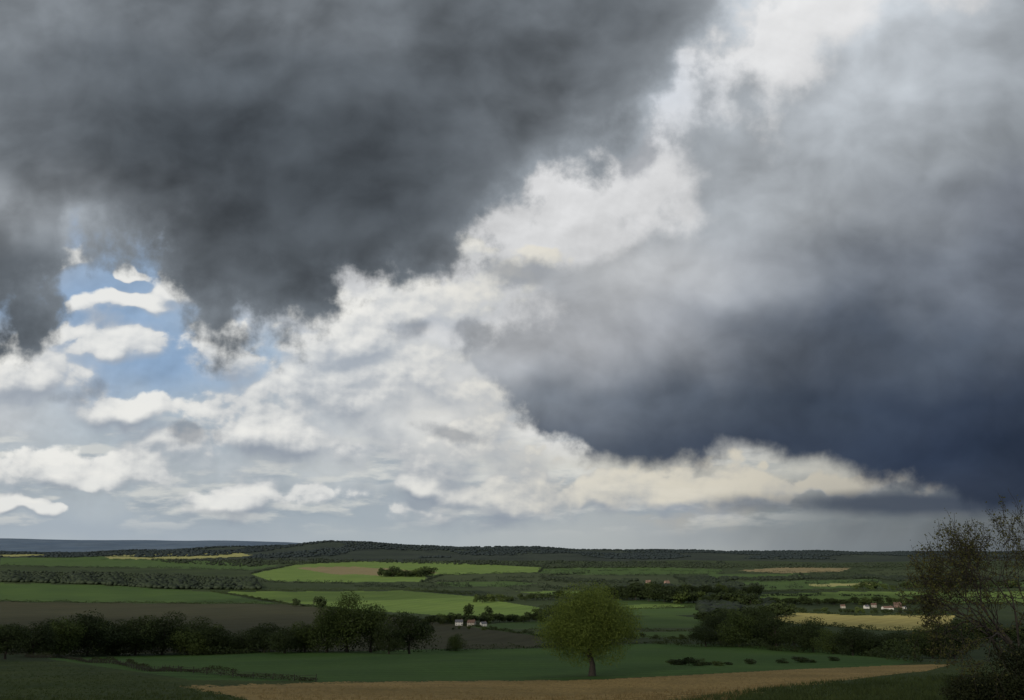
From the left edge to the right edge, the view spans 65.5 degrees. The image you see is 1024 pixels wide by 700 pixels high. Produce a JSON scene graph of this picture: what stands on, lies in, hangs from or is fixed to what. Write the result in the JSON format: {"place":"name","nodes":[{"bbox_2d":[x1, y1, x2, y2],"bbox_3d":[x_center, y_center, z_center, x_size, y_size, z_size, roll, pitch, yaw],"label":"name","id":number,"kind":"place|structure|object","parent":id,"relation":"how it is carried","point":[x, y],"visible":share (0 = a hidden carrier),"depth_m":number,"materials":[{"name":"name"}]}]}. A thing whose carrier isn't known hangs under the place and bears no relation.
{"place":"outdoors","nodes":[
{"label":"outdoors","id":0,"kind":"place"},
{"bbox_2d":[0,583,273,603],"bbox_3d":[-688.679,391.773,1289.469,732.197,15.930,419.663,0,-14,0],"label":"green field","id":1,"kind":"structure","parent":0,"point":[50,592],"depth_m":1286.05,"materials":[{"name":"green plant"}]},
{"bbox_2d":[0,556,277,569],"bbox_3d":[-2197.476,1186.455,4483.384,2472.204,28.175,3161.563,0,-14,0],"label":"green field","id":2,"kind":"structure","parent":0,"point":[88,561],"depth_m":4111.70,"materials":[{"name":"green plant"}]},
{"bbox_2d":[0,538,297,551],"bbox_3d":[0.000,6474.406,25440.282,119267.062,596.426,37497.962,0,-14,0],"label":"hills","id":3,"kind":"structure","parent":0,"point":[33,545],"depth_m":12214.90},
{"bbox_2d":[107,553,249,559],"bbox_3d":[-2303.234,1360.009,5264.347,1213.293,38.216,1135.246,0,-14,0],"label":"pale field","id":4,"kind":"structure","parent":0,"point":[200,557],"depth_m":5190.24,"materials":[{"name":"plant"}]},
{"bbox_2d":[0,601,542,653],"bbox_3d":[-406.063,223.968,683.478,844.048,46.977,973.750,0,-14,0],"label":"ploughed field","id":5,"kind":"structure","parent":0,"point":[233,618],"depth_m":753.34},
{"bbox_2d":[168,616,210,641],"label":"tree","id":6,"kind":"object","parent":5,"relation":"on","point":[195,625],"visible":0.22,"depth_m":271.80,"materials":[{"name":"green plant"}]},
{"bbox_2d":[312,596,326,608],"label":"tree","id":7,"kind":"object","parent":5,"relation":"on","point":[318,601],"visible":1,"depth_m":957.86,"materials":[{"name":"green plant"}]},
{"bbox_2d":[299,566,435,575],"bbox_3d":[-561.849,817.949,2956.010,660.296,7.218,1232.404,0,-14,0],"label":"stubble field","id":8,"kind":"structure","parent":0,"point":[349,570],"depth_m":3035.08,"materials":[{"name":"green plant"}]},
{"bbox_2d":[228,590,538,617],"bbox_3d":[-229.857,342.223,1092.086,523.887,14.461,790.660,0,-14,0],"label":"green field","id":9,"kind":"structure","parent":0,"point":[419,602],"depth_m":1099.73,"materials":[{"name":"green plant"}]},
{"bbox_2d":[254,561,541,582],"bbox_3d":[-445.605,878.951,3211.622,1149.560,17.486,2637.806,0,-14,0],"label":"green field","id":10,"kind":"structure","parent":0,"point":[292,573],"depth_m":2802.36,"materials":[{"name":"green plant"}]},
{"bbox_2d":[384,567,399,576],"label":"tree","id":11,"kind":"object","parent":10,"relation":"on","point":[393,571],"visible":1,"depth_m":2277.53,"materials":[{"name":"green plant"}]},
{"bbox_2d":[47,644,917,682],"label":"green field","id":12,"kind":"structure","parent":0,"point":[639,660],"depth_m":161.77,"materials":[{"name":"green plant"}]},
{"bbox_2d":[24,652,317,680],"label":"hedge","id":13,"kind":"object","parent":12,"relation":"on","point":[142,664],"visible":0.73,"depth_m":116.63,"materials":[{"name":"green plant"}]},
{"bbox_2d":[167,626,215,654],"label":"tree","id":14,"kind":"object","parent":12,"relation":"on","point":[192,640],"visible":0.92,"depth_m":242.52,"materials":[{"name":"green plant"}]},
{"bbox_2d":[189,622,239,654],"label":"tree","id":15,"kind":"object","parent":12,"relation":"on","point":[212,633],"visible":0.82,"depth_m":246.39,"materials":[{"name":"green plant"}]},
{"bbox_2d":[216,632,262,653],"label":"tree","id":16,"kind":"object","parent":12,"relation":"on","point":[240,645],"visible":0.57,"depth_m":248.92,"materials":[{"name":"green plant"}]},
{"bbox_2d":[244,621,289,652],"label":"tree","id":17,"kind":"object","parent":12,"relation":"on","point":[265,632],"visible":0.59,"depth_m":247.71,"materials":[{"name":"green plant"}]},
{"bbox_2d":[268,625,304,652],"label":"tree","id":18,"kind":"object","parent":12,"relation":"on","point":[284,641],"visible":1,"depth_m":232.43,"materials":[{"name":"green plant"}]},
{"bbox_2d":[287,621,329,652],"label":"tree","id":19,"kind":"object","parent":12,"relation":"on","point":[305,632],"visible":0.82,"depth_m":237.98,"materials":[{"name":"green plant"}]},
{"bbox_2d":[307,598,351,651],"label":"tree","id":20,"kind":"object","parent":12,"relation":"on","point":[323,626],"visible":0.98,"depth_m":239.57,"materials":[{"name":"green plant"}]},
{"bbox_2d":[329,589,373,651],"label":"tree","id":21,"kind":"object","parent":12,"relation":"on","point":[354,628],"visible":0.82,"depth_m":244.06,"materials":[{"name":"green plant"}]},
{"bbox_2d":[351,601,393,651],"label":"tree","id":22,"kind":"object","parent":12,"relation":"on","point":[376,614],"visible":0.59,"depth_m":250.33,"materials":[{"name":"green plant"}]},
{"bbox_2d":[370,618,407,653],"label":"tree","id":23,"kind":"object","parent":12,"relation":"on","point":[389,639],"visible":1,"depth_m":240.35,"materials":[{"name":"green plant"}]},
{"bbox_2d":[390,609,436,653],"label":"tree","id":24,"kind":"object","parent":12,"relation":"on","point":[417,630],"visible":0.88,"depth_m":248.33,"materials":[{"name":"green plant"}]},
{"bbox_2d":[444,634,467,650],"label":"bush","id":25,"kind":"object","parent":12,"relation":"on","point":[454,642],"visible":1,"depth_m":282.07,"materials":[{"name":"green plant"}]},
{"bbox_2d":[435,640,656,650],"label":"hedge","id":26,"kind":"object","parent":12,"relation":"on","point":[494,646],"visible":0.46,"depth_m":287.68,"materials":[{"name":"green plant"}]},
{"bbox_2d":[532,580,646,675],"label":"tree","id":27,"kind":"object","parent":12,"relation":"on","point":[590,628],"visible":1,"depth_m":106.60,"materials":[{"name":"green plant"}]},
{"bbox_2d":[677,657,695,664],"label":"bush","id":28,"kind":"object","parent":12,"relation":"on","point":[685,660],"visible":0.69,"depth_m":138.72,"materials":[{"name":"green plant"}]},
{"bbox_2d":[689,658,705,665],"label":"bush","id":29,"kind":"object","parent":12,"relation":"on","point":[696,663],"visible":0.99,"depth_m":135.93,"materials":[{"name":"green plant"}]},
{"bbox_2d":[690,624,727,645],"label":"tree","id":30,"kind":"object","parent":12,"relation":"on","point":[704,632],"visible":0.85,"depth_m":317.46,"materials":[{"name":"green plant"}]},
{"bbox_2d":[714,608,757,645],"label":"tree","id":31,"kind":"object","parent":12,"relation":"on","point":[739,622],"visible":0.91,"depth_m":307.04,"materials":[{"name":"green plant"}]},
{"bbox_2d":[750,611,795,647],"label":"tree","id":32,"kind":"object","parent":12,"relation":"on","point":[772,633],"visible":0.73,"depth_m":301.55,"materials":[{"name":"green plant"}]},
{"bbox_2d":[653,633,925,661],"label":"hedge","id":33,"kind":"object","parent":12,"relation":"on","point":[873,652],"visible":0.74,"depth_m":231.31,"materials":[{"name":"green plant"}]},
{"bbox_2d":[777,622,802,648],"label":"tree","id":34,"kind":"object","parent":12,"relation":"on","point":[788,635],"visible":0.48,"depth_m":285.79,"materials":[{"name":"green plant"}]},
{"bbox_2d":[793,616,829,650],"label":"tree","id":35,"kind":"object","parent":12,"relation":"on","point":[807,633],"visible":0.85,"depth_m":268.05,"materials":[{"name":"green plant"}]},
{"bbox_2d":[808,628,843,653],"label":"tree","id":36,"kind":"object","parent":12,"relation":"on","point":[827,647],"visible":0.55,"depth_m":248.07,"materials":[{"name":"green plant"}]},
{"bbox_2d":[825,626,877,655],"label":"tree","id":37,"kind":"object","parent":12,"relation":"on","point":[847,643],"visible":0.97,"depth_m":213.30,"materials":[{"name":"green plant"}]},
{"bbox_2d":[853,632,888,656],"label":"tree","id":38,"kind":"object","parent":12,"relation":"on","point":[877,643],"visible":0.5,"depth_m":213.09,"materials":[{"name":"green plant"}]},
{"bbox_2d":[875,631,908,655],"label":"tree","id":39,"kind":"object","parent":12,"relation":"on","point":[895,635],"visible":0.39,"depth_m":214.97,"materials":[{"name":"green plant"}]},
{"bbox_2d":[437,581,536,586],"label":"green field","id":40,"kind":"structure","parent":0,"point":[508,583],"depth_m":1855.59,"materials":[{"name":"plant"}]},
{"bbox_2d":[0,660,1022,699],"bbox_3d":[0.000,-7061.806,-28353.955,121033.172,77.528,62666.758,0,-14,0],"label":"grass slope","id":41,"kind":"structure","parent":0,"point":[35,671],"depth_m":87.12,"materials":[{"name":"green plant"}]},
{"bbox_2d":[891,490,1023,699],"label":"tree","id":42,"kind":"object","parent":41,"relation":"on","point":[970,553],"visible":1,"depth_m":25.85,"materials":[{"name":"green plant"}]},
{"bbox_2d":[939,675,1023,699],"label":"bush","id":43,"kind":"object","parent":41,"relation":"on","point":[961,690],"visible":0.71,"depth_m":24.44,"materials":[{"name":"green plant"}]},
{"bbox_2d":[970,638,1023,699],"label":"bush","id":44,"kind":"object","parent":41,"relation":"on","point":[1016,683],"visible":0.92,"depth_m":23.53,"materials":[{"name":"green plant"}]},
{"bbox_2d":[0,560,1023,661],"bbox_3d":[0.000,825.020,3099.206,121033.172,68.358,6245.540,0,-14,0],"label":"ground","id":45,"kind":"structure","parent":0,"point":[1006,615],"depth_m":1528.70,"materials":[{"name":"green plant"}]},
{"bbox_2d":[0,623,35,658],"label":"tree","id":46,"kind":"object","parent":45,"relation":"on","point":[6,635],"visible":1,"depth_m":171.73,"materials":[{"name":"green plant"}]},
{"bbox_2d":[11,621,58,655],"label":"tree","id":47,"kind":"object","parent":45,"relation":"on","point":[36,642],"visible":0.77,"depth_m":205.33,"materials":[{"name":"green plant"}]},
{"bbox_2d":[35,616,88,656],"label":"tree","id":48,"kind":"object","parent":45,"relation":"on","point":[64,633],"visible":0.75,"depth_m":214.68,"materials":[{"name":"green plant"}]},
{"bbox_2d":[66,609,121,656],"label":"tree","id":49,"kind":"object","parent":45,"relation":"on","point":[93,631],"visible":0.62,"depth_m":224.03,"materials":[{"name":"green plant"}]},
{"bbox_2d":[85,619,144,655],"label":"tree","id":50,"kind":"object","parent":45,"relation":"on","point":[115,647],"visible":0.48,"depth_m":233.45,"materials":[{"name":"green plant"}]},
{"bbox_2d":[0,569,261,589],"bbox_3d":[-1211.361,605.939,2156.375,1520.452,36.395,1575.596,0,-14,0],"label":"woodland","id":51,"kind":"object","parent":45,"relation":"on","point":[161,580],"visible":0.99,"depth_m":1516.50,"materials":[{"name":"green plant"}]},
{"bbox_2d":[112,613,161,654],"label":"tree","id":52,"kind":"object","parent":45,"relation":"on","point":[140,626],"visible":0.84,"depth_m":236.85,"materials":[{"name":"green plant"}]},
{"bbox_2d":[135,611,191,654],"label":"tree","id":53,"kind":"object","parent":45,"relation":"on","point":[162,639],"visible":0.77,"depth_m":242.95,"materials":[{"name":"green plant"}]},
{"bbox_2d":[2,599,335,608],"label":"hedge","id":54,"kind":"object","parent":45,"relation":"on","point":[212,602],"visible":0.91,"depth_m":1115.56,"materials":[{"name":"green plant"}]},
{"bbox_2d":[0,634,441,655],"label":"hedge","id":55,"kind":"object","parent":45,"relation":"on","point":[245,650],"visible":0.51,"depth_m":240.82,"materials":[{"name":"green plant"}]},
{"bbox_2d":[210,590,285,602],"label":"hedge","id":56,"kind":"object","parent":45,"relation":"on","point":[267,599],"visible":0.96,"depth_m":1232.97,"materials":[{"name":"green plant"}]},
{"bbox_2d":[223,587,471,594],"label":"hedge","id":57,"kind":"object","parent":45,"relation":"on","point":[424,590],"visible":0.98,"depth_m":1424.11,"materials":[{"name":"green plant"}]},
{"bbox_2d":[151,558,725,566],"bbox_3d":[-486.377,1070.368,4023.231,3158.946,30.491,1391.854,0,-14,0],"label":"woodland","id":58,"kind":"object","parent":45,"relation":"on","point":[318,560],"visible":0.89,"depth_m":4119.08,"materials":[{"name":"green plant"}]},
{"bbox_2d":[346,610,543,636],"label":"hedge","id":59,"kind":"object","parent":45,"relation":"on","point":[505,629],"visible":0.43,"depth_m":503.43,"materials":[{"name":"green plant"}]},
{"bbox_2d":[463,603,474,616],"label":"tree","id":60,"kind":"object","parent":45,"relation":"on","point":[469,609],"visible":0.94,"depth_m":678.16,"materials":[{"name":"green plant"}]},
{"bbox_2d":[0,551,1023,600],"bbox_3d":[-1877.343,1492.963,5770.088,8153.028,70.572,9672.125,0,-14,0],"label":"hedgerow","id":61,"kind":"object","parent":45,"relation":"on","point":[541,576],"visible":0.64,"depth_m":1972.12,"materials":[{"name":"green plant"}]},
{"bbox_2d":[615,585,632,599],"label":"tree","id":62,"kind":"object","parent":45,"relation":"on","point":[623,593],"visible":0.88,"depth_m":1084.52,"materials":[{"name":"green plant"}]},
{"bbox_2d":[627,584,644,599],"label":"tree","id":63,"kind":"object","parent":45,"relation":"on","point":[638,590],"visible":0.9,"depth_m":1076.31,"materials":[{"name":"green plant"}]},
{"bbox_2d":[617,581,764,592],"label":"woodland","id":64,"kind":"object","parent":45,"relation":"on","point":[737,584],"visible":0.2,"depth_m":1639.02,"materials":[{"name":"green plant"}]},
{"bbox_2d":[701,608,732,641],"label":"tree","id":65,"kind":"object","parent":45,"relation":"on","point":[711,623],"visible":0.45,"depth_m":343.37,"materials":[{"name":"green plant"}]},
{"bbox_2d":[716,589,746,603],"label":"tree","id":66,"kind":"object","parent":45,"relation":"on","point":[727,595],"visible":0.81,"depth_m":943.07,"materials":[{"name":"green plant"}]},
{"bbox_2d":[695,597,776,612],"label":"woodland","id":67,"kind":"object","parent":45,"relation":"on","point":[705,605],"visible":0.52,"depth_m":871.45,"materials":[{"name":"green plant"}]},
{"bbox_2d":[741,592,760,605],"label":"tree","id":68,"kind":"object","parent":45,"relation":"on","point":[746,597],"visible":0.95,"depth_m":920.72,"materials":[{"name":"green plant"}]},
{"bbox_2d":[730,604,777,643],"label":"tree","id":69,"kind":"object","parent":45,"relation":"on","point":[753,613],"visible":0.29,"depth_m":320.11,"materials":[{"name":"green plant"}]},
{"bbox_2d":[751,583,763,594],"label":"tree","id":70,"kind":"object","parent":45,"relation":"on","point":[757,589],"visible":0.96,"depth_m":1190.54,"materials":[{"name":"green plant"}]},
{"bbox_2d":[539,561,1023,567],"bbox_3d":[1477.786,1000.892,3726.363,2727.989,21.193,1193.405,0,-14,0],"label":"woodland","id":71,"kind":"object","parent":45,"relation":"on","point":[805,565],"visible":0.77,"depth_m":3445.25,"materials":[{"name":"green plant"}]},
{"bbox_2d":[778,620,923,631],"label":"hedge","id":72,"kind":"object","parent":45,"relation":"on","point":[860,626],"visible":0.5,"depth_m":541.95,"materials":[{"name":"green plant"}]},
{"bbox_2d":[683,574,1023,583],"bbox_3d":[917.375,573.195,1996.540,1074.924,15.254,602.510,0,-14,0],"label":"woodland","id":73,"kind":"object","parent":45,"relation":"on","point":[699,579],"visible":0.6,"depth_m":2083.85,"materials":[{"name":"green plant"}]},
{"bbox_2d":[861,580,880,588],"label":"tree","id":74,"kind":"object","parent":45,"relation":"on","point":[867,585],"visible":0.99,"depth_m":1595.99,"materials":[{"name":"green plant"}]},
{"bbox_2d":[795,610,955,615],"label":"hedge","id":75,"kind":"object","parent":45,"relation":"on","point":[865,613],"visible":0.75,"depth_m":809.55,"materials":[{"name":"green plant"}]},
{"bbox_2d":[762,588,1023,591],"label":"hedge","id":76,"kind":"object","parent":45,"relation":"on","point":[862,590],"visible":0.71,"depth_m":1511.46,"materials":[{"name":"green plant"}]},
{"bbox_2d":[791,601,1020,604],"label":"hedge","id":77,"kind":"object","parent":45,"relation":"on","point":[892,604],"visible":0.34,"depth_m":1022.73,"materials":[{"name":"green plant"}]},
{"bbox_2d":[892,629,932,657],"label":"tree","id":78,"kind":"object","parent":45,"relation":"on","point":[919,642],"visible":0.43,"depth_m":214.77,"materials":[{"name":"green plant"}]},
{"bbox_2d":[909,626,957,657],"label":"tree","id":79,"kind":"object","parent":45,"relation":"on","point":[929,646],"visible":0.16,"depth_m":220.40,"materials":[{"name":"green plant"}]},
{"bbox_2d":[920,622,983,658],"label":"bush","id":80,"kind":"object","parent":45,"relation":"on","point":[964,637],"visible":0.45,"depth_m":212.14,"materials":[{"name":"green plant"}]},
{"bbox_2d":[970,620,1004,640],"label":"tree","id":81,"kind":"object","parent":45,"relation":"on","point":[990,633],"visible":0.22,"depth_m":382.46,"materials":[{"name":"green plant"}]},
{"bbox_2d":[0,541,1023,562],"bbox_3d":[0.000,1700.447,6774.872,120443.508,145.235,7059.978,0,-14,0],"label":"ridge hills","id":82,"kind":"structure","parent":0,"point":[398,554],"depth_m":5149.13,"materials":[{"name":"green plant"}]},
{"bbox_2d":[0,540,1022,559],"bbox_3d":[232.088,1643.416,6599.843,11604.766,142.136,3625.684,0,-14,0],"label":"woodland","id":83,"kind":"object","parent":82,"relation":"on","point":[764,554],"visible":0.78,"depth_m":5946.29,"materials":[{"name":"green plant"}]},
{"bbox_2d":[0,0,1023,551],"label":"sky","id":84,"kind":"structure","parent":0,"point":[724,275],"materials":[{"name":"grey"}]},
{"bbox_2d":[476,587,597,598],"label":"green field","id":85,"kind":"structure","parent":0,"point":[500,590],"depth_m":1409.94,"materials":[{"name":"plant"}]},
{"bbox_2d":[426,573,682,586],"bbox_3d":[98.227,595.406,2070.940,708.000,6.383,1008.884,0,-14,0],"label":"green field","id":86,"kind":"structure","parent":0,"point":[493,577],"depth_m":2122.41,"materials":[{"name":"green plant"}]},
{"bbox_2d":[542,576,638,582],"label":"woodland","id":87,"kind":"object","parent":86,"relation":"on","point":[565,578],"visible":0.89,"depth_m":1970.63,"materials":[{"name":"green plant"}]},
{"bbox_2d":[180,664,948,699],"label":"stubble field","id":88,"kind":"structure","parent":0,"point":[679,681],"depth_m":83.06,"materials":[{"name":"brown plant"}]},
{"bbox_2d":[471,614,702,637],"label":"green field","id":89,"kind":"structure","parent":0,"point":[666,621],"depth_m":603.13,"materials":[{"name":"green plant"}]},
{"bbox_2d":[538,630,690,638],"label":"hedge","id":90,"kind":"object","parent":89,"relation":"on","point":[653,637],"visible":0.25,"depth_m":406.85,"materials":[{"name":"green plant"}]},
{"bbox_2d":[693,611,719,620],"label":"tree","id":91,"kind":"object","parent":89,"relation":"on","point":[701,615],"visible":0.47,"depth_m":630.88,"materials":[{"name":"green plant"}]},
{"bbox_2d":[510,628,692,632],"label":"green field","id":92,"kind":"structure","parent":0,"point":[662,629],"depth_m":522.51,"materials":[{"name":"plant"}]},
{"bbox_2d":[539,566,721,574],"bbox_3d":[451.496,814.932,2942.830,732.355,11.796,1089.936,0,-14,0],"label":"green field","id":93,"kind":"structure","parent":0,"point":[637,570],"depth_m":2953.57,"materials":[{"name":"green plant"}]},
{"bbox_2d":[626,604,679,607],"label":"green field","id":94,"kind":"structure","parent":0,"point":[650,605],"depth_m":966.75,"materials":[{"name":"plant"}]},
{"bbox_2d":[614,600,698,615],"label":"green field","id":95,"kind":"structure","parent":0,"point":[668,610],"depth_m":889.32,"materials":[{"name":"green plant"}]},
{"bbox_2d":[642,586,657,600],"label":"tree","id":96,"kind":"object","parent":95,"relation":"on","point":[648,591],"visible":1,"depth_m":1040.82,"materials":[{"name":"green plant"}]},
{"bbox_2d":[620,604,695,608],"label":"hedge","id":97,"kind":"object","parent":95,"relation":"on","point":[688,606],"visible":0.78,"depth_m":904.37,"materials":[{"name":"green plant"}]},
{"bbox_2d":[660,586,681,601],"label":"tree","id":98,"kind":"object","parent":95,"relation":"on","point":[668,596],"visible":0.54,"depth_m":1006.28,"materials":[{"name":"green plant"}]},
{"bbox_2d":[672,590,689,603],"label":"tree","id":99,"kind":"object","parent":95,"relation":"on","point":[677,599],"visible":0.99,"depth_m":991.54,"materials":[{"name":"green plant"}]},
{"bbox_2d":[708,573,805,577],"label":"green field","id":100,"kind":"structure","parent":0,"point":[744,575],"depth_m":2442.92,"materials":[{"name":"plant"}]},
{"bbox_2d":[738,567,848,573],"bbox_3d":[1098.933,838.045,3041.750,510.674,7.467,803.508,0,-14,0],"label":"stubble field","id":101,"kind":"structure","parent":0,"point":[799,569],"depth_m":2962.32,"materials":[{"name":"plant"}]},
{"bbox_2d":[744,579,888,589],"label":"green field","id":102,"kind":"structure","parent":0,"point":[786,583],"depth_m":1877.83,"materials":[{"name":"green plant"}]},
{"bbox_2d":[809,583,872,586],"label":"pale field","id":103,"kind":"structure","parent":0,"point":[836,584],"depth_m":1811.21,"materials":[{"name":"plant"}]},
{"bbox_2d":[777,613,954,629],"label":"pale field","id":104,"kind":"structure","parent":0,"point":[885,621],"depth_m":716.59,"materials":[{"name":"beige plant"}]},
{"bbox_2d":[757,604,777,616],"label":"tree","id":105,"kind":"object","parent":104,"relation":"on","point":[771,609],"visible":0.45,"depth_m":712.87,"materials":[{"name":"green plant"}]},
{"bbox_2d":[774,602,797,616],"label":"tree","id":106,"kind":"object","parent":104,"relation":"on","point":[791,608],"visible":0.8,"depth_m":766.76,"materials":[{"name":"green plant"}]},
{"bbox_2d":[760,591,1023,603],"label":"green field","id":107,"kind":"structure","parent":0,"point":[834,595],"depth_m":1259.12,"materials":[{"name":"green plant"}]},
{"bbox_2d":[861,569,1023,580],"bbox_3d":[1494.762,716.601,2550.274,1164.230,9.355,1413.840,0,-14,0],"label":"green field","id":108,"kind":"structure","parent":0,"point":[876,572],"depth_m":2743.63,"materials":[{"name":"plant"}]},
{"bbox_2d":[1011,624,1023,640],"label":"tree","id":109,"kind":"object","parent":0,"point":[1020,633],"visible":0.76,"depth_m":362.50,"materials":[{"name":"green plant"}]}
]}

